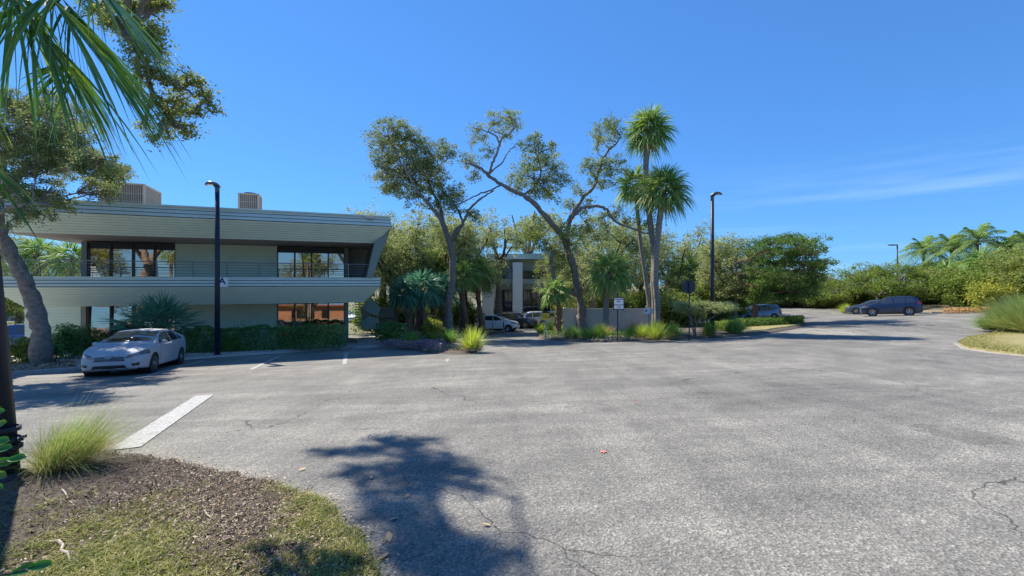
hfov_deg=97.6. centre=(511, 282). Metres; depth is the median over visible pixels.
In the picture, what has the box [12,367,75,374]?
kerb
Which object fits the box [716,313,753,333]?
ornamental grass
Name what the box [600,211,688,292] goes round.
oak tree
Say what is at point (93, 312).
window
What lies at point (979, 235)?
coconut palm
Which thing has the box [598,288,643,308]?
shrub
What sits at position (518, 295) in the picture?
second building
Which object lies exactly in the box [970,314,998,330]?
ornamental grass
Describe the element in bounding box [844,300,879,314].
parked car
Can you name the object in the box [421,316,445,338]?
shrub
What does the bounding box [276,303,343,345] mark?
window
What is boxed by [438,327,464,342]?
ornamental grass
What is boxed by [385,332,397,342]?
shrub
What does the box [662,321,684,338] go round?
ornamental grass
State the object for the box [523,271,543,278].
window
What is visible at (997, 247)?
coconut palm
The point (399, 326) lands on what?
hedge
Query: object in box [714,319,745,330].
ground cover
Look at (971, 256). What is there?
cabbage palm
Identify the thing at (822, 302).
shrub
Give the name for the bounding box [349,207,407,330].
oak tree
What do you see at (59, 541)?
twig
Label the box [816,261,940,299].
spreading tree
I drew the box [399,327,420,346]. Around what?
ornamental grass
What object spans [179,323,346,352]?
hedge
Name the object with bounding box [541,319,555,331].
ornamental grass
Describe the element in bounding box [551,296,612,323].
shrub
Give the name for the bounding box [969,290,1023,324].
ornamental grass
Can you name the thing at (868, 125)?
sky
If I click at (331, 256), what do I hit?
window
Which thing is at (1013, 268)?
shrub
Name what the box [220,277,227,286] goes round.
letter sign
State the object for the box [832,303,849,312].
ornamental grass
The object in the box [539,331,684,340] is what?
leaf litter
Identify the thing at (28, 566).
waxy shrub
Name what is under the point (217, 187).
lamp post
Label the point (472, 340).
ornamental grass
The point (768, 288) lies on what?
feathery tree
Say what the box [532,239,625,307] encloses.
oak tree
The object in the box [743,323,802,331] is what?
lawn
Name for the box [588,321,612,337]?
ornamental grass
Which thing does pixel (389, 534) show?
fallen leaf
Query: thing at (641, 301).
shrub
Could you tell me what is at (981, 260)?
shrub
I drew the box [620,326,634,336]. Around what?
ornamental grass
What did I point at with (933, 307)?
bank
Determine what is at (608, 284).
cabbage palm
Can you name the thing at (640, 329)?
ornamental grass
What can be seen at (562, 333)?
ground cover
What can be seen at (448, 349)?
leaf litter
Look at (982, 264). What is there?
shrub
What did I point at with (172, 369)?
parking line
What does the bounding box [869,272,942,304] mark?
shrub
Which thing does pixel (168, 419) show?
painted bar
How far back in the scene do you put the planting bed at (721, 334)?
27.40 m
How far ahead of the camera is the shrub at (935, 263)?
58.87 m
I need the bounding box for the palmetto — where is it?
[97,288,208,335]
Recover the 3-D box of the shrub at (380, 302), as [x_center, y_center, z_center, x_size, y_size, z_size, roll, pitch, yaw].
[-12.540,2.876,40.063,5.285,4.502,5.344,0,0,0]
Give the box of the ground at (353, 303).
[7,285,669,324]
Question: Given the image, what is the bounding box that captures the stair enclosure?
[354,298,380,328]
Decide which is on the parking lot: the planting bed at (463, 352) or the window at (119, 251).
the planting bed at (463, 352)
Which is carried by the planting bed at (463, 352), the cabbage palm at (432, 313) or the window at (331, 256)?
the cabbage palm at (432, 313)
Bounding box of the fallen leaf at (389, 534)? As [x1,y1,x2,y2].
[386,531,392,541]
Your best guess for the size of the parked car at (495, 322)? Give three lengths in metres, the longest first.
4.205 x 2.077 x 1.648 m
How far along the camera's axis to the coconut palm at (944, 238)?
58.09 m
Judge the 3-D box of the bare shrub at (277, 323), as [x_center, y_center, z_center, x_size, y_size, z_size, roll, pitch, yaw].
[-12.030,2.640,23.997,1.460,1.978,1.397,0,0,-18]
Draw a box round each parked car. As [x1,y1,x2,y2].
[7,323,24,343]
[81,329,185,376]
[349,311,360,321]
[474,314,519,331]
[502,311,536,328]
[520,311,550,327]
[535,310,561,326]
[738,303,781,317]
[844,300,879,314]
[860,295,922,316]
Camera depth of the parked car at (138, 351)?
15.12 m
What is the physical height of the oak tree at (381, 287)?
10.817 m
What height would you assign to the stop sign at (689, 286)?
3.811 m
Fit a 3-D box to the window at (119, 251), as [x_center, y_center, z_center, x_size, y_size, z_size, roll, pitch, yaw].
[-20.406,-1.005,24.134,3.885,2.330,0.152,0,0,-21]
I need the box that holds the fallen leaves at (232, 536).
[0,457,379,575]
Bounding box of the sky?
[0,0,1023,284]
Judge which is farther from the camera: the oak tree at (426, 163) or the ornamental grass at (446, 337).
the oak tree at (426, 163)
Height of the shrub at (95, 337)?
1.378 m
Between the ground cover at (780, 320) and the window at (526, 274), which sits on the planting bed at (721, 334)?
the ground cover at (780, 320)
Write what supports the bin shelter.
on the planting bed at (463, 352)
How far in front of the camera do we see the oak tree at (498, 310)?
43.72 m
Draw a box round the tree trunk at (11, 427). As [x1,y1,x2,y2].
[0,254,33,482]
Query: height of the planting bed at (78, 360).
0.960 m
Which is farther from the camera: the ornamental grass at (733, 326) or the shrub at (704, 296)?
the shrub at (704, 296)
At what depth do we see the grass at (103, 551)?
3.38 m
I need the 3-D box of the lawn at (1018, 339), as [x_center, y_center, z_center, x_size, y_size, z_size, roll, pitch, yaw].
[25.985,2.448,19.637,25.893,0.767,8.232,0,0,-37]
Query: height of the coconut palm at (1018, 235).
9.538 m
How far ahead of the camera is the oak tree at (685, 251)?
44.54 m
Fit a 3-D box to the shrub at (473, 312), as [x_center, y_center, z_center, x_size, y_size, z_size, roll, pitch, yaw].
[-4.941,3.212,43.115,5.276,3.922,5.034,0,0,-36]
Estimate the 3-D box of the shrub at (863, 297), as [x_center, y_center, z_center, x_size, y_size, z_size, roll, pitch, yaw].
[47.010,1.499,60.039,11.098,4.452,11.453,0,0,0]
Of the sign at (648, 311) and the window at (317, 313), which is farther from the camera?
the sign at (648, 311)
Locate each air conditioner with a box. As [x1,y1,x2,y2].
[98,181,161,203]
[238,192,261,209]
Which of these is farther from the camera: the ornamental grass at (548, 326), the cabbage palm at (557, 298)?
the ornamental grass at (548, 326)
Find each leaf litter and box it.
[11,360,75,370]
[112,448,406,575]
[186,345,341,355]
[423,341,482,350]
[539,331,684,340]
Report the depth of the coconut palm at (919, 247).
62.00 m
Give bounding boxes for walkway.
[348,334,381,348]
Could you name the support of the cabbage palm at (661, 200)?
on the planting bed at (721, 334)
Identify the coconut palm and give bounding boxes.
[890,235,953,267]
[914,233,982,267]
[937,222,1019,261]
[980,236,1020,256]
[996,230,1023,253]
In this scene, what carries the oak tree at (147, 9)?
on the planting bed at (78, 360)
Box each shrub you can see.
[0,407,52,575]
[8,335,29,365]
[51,322,87,358]
[52,344,67,361]
[61,322,101,355]
[84,331,112,348]
[237,320,260,349]
[272,318,296,348]
[289,315,307,347]
[349,293,402,335]
[377,299,426,330]
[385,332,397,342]
[413,305,438,328]
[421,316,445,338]
[430,299,485,330]
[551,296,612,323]
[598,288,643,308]
[630,287,684,325]
[650,288,707,327]
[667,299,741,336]
[672,270,751,322]
[716,278,761,306]
[765,271,835,306]
[795,290,861,308]
[829,278,876,304]
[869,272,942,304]
[899,265,963,303]
[909,256,971,271]
[915,269,1000,306]
[949,249,1012,268]
[958,277,1023,311]
[963,255,1002,289]
[981,245,1023,302]
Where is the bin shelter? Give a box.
[377,307,393,329]
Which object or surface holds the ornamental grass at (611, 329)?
on the planting bed at (721, 334)
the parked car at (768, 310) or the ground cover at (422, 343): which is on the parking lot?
the parked car at (768, 310)
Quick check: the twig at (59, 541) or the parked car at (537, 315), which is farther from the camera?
the parked car at (537, 315)
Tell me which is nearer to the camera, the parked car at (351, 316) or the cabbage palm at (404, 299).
the cabbage palm at (404, 299)
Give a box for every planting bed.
[12,343,370,369]
[378,330,504,354]
[538,323,807,342]
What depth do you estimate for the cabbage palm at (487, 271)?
37.81 m
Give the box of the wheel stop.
[915,312,936,313]
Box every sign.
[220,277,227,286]
[542,312,548,341]
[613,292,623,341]
[644,309,652,325]
[682,276,695,339]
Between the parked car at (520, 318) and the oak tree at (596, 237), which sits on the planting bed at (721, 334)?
the oak tree at (596, 237)
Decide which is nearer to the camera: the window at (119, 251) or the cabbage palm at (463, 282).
the window at (119, 251)
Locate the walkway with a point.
(371, 339)
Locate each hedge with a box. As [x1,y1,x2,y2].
[172,330,197,351]
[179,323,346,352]
[375,321,407,343]
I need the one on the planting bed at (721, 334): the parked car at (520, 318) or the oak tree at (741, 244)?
the oak tree at (741, 244)
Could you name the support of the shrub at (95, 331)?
on the planting bed at (78, 360)
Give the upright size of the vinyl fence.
2.269 m
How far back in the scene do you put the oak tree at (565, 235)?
32.66 m
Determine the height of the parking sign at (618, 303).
3.022 m
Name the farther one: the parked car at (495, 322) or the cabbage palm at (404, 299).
the parked car at (495, 322)
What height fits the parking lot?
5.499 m
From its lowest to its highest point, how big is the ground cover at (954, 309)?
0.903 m
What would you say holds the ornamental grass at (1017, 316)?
on the lawn at (1018, 339)
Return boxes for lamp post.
[205,181,221,354]
[710,192,721,335]
[888,244,897,273]
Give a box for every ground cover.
[375,338,446,348]
[543,328,685,338]
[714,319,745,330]
[736,315,804,326]
[942,306,991,312]
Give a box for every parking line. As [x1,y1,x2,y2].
[143,360,204,376]
[251,356,279,368]
[342,352,347,363]
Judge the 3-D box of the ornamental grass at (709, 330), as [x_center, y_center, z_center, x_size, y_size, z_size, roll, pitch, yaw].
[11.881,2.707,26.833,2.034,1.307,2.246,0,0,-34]
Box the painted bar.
[109,394,213,449]
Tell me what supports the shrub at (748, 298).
on the roadside lawn
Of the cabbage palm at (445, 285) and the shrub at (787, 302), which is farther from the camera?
the shrub at (787, 302)
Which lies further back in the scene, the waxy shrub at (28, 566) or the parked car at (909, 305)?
the parked car at (909, 305)
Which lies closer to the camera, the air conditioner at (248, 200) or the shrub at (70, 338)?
the shrub at (70, 338)
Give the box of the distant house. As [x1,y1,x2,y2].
[6,312,24,320]
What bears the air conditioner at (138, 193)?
on the office building at (317, 268)
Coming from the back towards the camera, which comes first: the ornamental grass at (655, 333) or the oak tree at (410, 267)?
the oak tree at (410, 267)
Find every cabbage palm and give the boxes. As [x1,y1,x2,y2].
[0,0,192,255]
[3,235,67,275]
[35,241,80,275]
[384,275,424,336]
[394,266,447,334]
[409,247,449,319]
[423,271,462,332]
[440,256,483,332]
[462,254,497,331]
[538,276,575,334]
[579,249,636,328]
[612,163,650,326]
[619,102,680,326]
[629,162,697,327]
[664,254,707,289]
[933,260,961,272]
[950,242,1006,273]
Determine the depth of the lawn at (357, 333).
45.14 m
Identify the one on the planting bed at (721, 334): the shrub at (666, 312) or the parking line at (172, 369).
the shrub at (666, 312)
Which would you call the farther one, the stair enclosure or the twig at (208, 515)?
the stair enclosure
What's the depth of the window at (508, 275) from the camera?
53.44 m
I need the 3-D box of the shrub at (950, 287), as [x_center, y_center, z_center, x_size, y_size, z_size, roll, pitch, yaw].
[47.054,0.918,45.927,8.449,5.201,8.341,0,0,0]
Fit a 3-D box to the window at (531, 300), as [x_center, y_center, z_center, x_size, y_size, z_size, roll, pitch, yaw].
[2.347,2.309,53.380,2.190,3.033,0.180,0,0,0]
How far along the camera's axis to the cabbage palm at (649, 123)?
31.33 m
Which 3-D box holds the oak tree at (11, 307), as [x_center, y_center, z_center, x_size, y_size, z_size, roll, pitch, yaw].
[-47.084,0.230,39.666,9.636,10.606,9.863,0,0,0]
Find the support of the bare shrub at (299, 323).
on the planting bed at (78, 360)
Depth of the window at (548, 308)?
53.44 m
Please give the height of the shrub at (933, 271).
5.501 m
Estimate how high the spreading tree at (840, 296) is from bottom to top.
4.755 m
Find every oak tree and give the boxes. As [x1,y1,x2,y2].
[0,84,139,363]
[0,234,51,324]
[1,235,30,324]
[45,246,79,275]
[71,0,226,152]
[338,197,443,331]
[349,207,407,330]
[359,112,493,333]
[378,219,409,333]
[378,245,435,332]
[389,208,465,330]
[419,222,481,298]
[420,206,515,331]
[457,107,666,330]
[479,223,526,330]
[499,208,567,253]
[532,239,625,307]
[545,210,665,303]
[556,256,634,307]
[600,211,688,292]
[630,219,715,288]
[666,231,741,291]
[690,232,783,317]
[709,233,776,319]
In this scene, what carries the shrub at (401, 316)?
on the lawn at (357, 333)
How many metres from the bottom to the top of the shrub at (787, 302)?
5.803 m
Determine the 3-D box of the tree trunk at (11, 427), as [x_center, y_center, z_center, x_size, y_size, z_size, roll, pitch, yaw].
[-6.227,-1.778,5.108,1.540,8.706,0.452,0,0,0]
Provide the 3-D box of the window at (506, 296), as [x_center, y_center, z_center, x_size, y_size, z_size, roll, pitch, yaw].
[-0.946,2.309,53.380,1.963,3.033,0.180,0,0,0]
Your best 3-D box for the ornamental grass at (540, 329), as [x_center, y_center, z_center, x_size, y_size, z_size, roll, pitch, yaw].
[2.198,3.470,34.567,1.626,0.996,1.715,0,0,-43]
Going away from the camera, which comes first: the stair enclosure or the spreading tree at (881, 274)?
the stair enclosure
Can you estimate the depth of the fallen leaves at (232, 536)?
3.71 m
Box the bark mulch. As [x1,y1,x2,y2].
[0,451,377,575]
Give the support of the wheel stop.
on the parking lot
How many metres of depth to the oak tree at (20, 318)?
45.76 m
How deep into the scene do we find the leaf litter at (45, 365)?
16.56 m
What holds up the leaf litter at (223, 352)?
on the planting bed at (78, 360)
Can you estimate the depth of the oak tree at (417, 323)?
43.37 m
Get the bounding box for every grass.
[0,464,387,575]
[1,389,191,492]
[76,427,121,447]
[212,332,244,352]
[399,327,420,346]
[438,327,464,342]
[450,325,491,352]
[530,323,546,333]
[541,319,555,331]
[553,323,580,338]
[577,326,597,338]
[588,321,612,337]
[604,325,616,334]
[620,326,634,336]
[630,323,650,337]
[642,317,672,339]
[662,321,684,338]
[699,321,718,336]
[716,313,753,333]
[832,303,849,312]
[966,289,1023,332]
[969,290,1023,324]
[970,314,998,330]
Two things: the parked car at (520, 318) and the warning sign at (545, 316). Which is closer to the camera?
the warning sign at (545, 316)
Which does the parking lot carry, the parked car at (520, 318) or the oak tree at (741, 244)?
the parked car at (520, 318)
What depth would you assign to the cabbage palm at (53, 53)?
3.96 m
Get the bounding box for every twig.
[44,539,74,560]
[204,510,211,532]
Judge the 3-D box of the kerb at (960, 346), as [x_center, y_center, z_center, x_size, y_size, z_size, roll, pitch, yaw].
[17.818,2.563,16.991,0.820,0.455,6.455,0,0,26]
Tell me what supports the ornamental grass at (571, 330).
on the planting bed at (721, 334)
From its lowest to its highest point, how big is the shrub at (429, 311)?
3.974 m
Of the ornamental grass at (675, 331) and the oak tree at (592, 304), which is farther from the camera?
the oak tree at (592, 304)
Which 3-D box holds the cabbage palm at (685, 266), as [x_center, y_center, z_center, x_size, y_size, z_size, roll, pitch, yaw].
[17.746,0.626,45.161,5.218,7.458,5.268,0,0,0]
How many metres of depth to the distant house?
74.90 m
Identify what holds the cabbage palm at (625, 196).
on the planting bed at (721, 334)
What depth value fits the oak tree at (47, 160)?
15.77 m
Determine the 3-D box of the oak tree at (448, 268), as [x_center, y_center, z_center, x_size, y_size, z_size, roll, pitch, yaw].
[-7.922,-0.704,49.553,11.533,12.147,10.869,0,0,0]
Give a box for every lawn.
[349,322,458,334]
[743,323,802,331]
[960,331,1023,354]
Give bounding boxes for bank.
[775,303,987,312]
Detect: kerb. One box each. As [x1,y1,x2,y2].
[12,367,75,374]
[955,343,1023,356]
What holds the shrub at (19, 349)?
on the planting bed at (78, 360)
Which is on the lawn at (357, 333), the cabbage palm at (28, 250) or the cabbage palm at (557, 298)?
the cabbage palm at (28, 250)
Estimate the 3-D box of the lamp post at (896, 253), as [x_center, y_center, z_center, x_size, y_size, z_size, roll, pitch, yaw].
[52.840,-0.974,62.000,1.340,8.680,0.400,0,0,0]
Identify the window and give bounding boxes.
[87,241,175,276]
[87,305,174,340]
[276,246,343,276]
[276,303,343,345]
[501,267,511,278]
[501,290,511,312]
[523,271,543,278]
[523,290,540,313]
[542,290,555,311]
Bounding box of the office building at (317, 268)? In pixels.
[1,198,391,352]
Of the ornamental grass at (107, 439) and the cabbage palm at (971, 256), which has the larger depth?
the cabbage palm at (971, 256)
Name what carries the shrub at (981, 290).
on the bank
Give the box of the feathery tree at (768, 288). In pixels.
[733,230,842,317]
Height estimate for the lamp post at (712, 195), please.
9.084 m
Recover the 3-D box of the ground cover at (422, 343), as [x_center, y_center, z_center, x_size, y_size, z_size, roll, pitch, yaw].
[-4.887,3.107,23.016,6.315,0.790,2.299,0,0,40]
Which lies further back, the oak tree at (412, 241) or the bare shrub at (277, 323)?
the oak tree at (412, 241)
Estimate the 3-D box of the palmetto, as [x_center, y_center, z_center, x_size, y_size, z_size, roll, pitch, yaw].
[-15.783,1.930,19.707,3.606,3.383,3.764,0,0,31]
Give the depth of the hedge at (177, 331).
22.51 m
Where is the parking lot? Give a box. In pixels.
[12,307,1023,575]
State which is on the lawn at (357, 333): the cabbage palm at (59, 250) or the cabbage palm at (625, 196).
the cabbage palm at (59, 250)
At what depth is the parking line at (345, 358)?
18.80 m
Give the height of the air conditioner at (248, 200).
1.340 m
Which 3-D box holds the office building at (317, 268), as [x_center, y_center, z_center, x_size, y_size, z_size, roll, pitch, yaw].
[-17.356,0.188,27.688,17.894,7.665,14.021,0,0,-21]
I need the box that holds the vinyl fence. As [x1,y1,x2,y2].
[563,306,651,332]
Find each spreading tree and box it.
[797,276,878,305]
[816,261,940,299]
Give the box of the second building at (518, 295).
[482,254,631,314]
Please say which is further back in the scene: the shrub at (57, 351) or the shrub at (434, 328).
the shrub at (434, 328)
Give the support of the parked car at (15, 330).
on the parking lot
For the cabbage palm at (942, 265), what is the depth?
51.84 m
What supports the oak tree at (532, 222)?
on the ground at (353, 303)
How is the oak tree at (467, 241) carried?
on the planting bed at (463, 352)
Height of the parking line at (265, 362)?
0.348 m
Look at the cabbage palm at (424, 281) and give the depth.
31.64 m
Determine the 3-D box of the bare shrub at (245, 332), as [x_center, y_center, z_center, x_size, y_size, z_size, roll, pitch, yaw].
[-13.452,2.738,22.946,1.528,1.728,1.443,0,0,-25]
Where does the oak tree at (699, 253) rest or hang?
on the roadside lawn
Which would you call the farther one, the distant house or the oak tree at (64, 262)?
the distant house

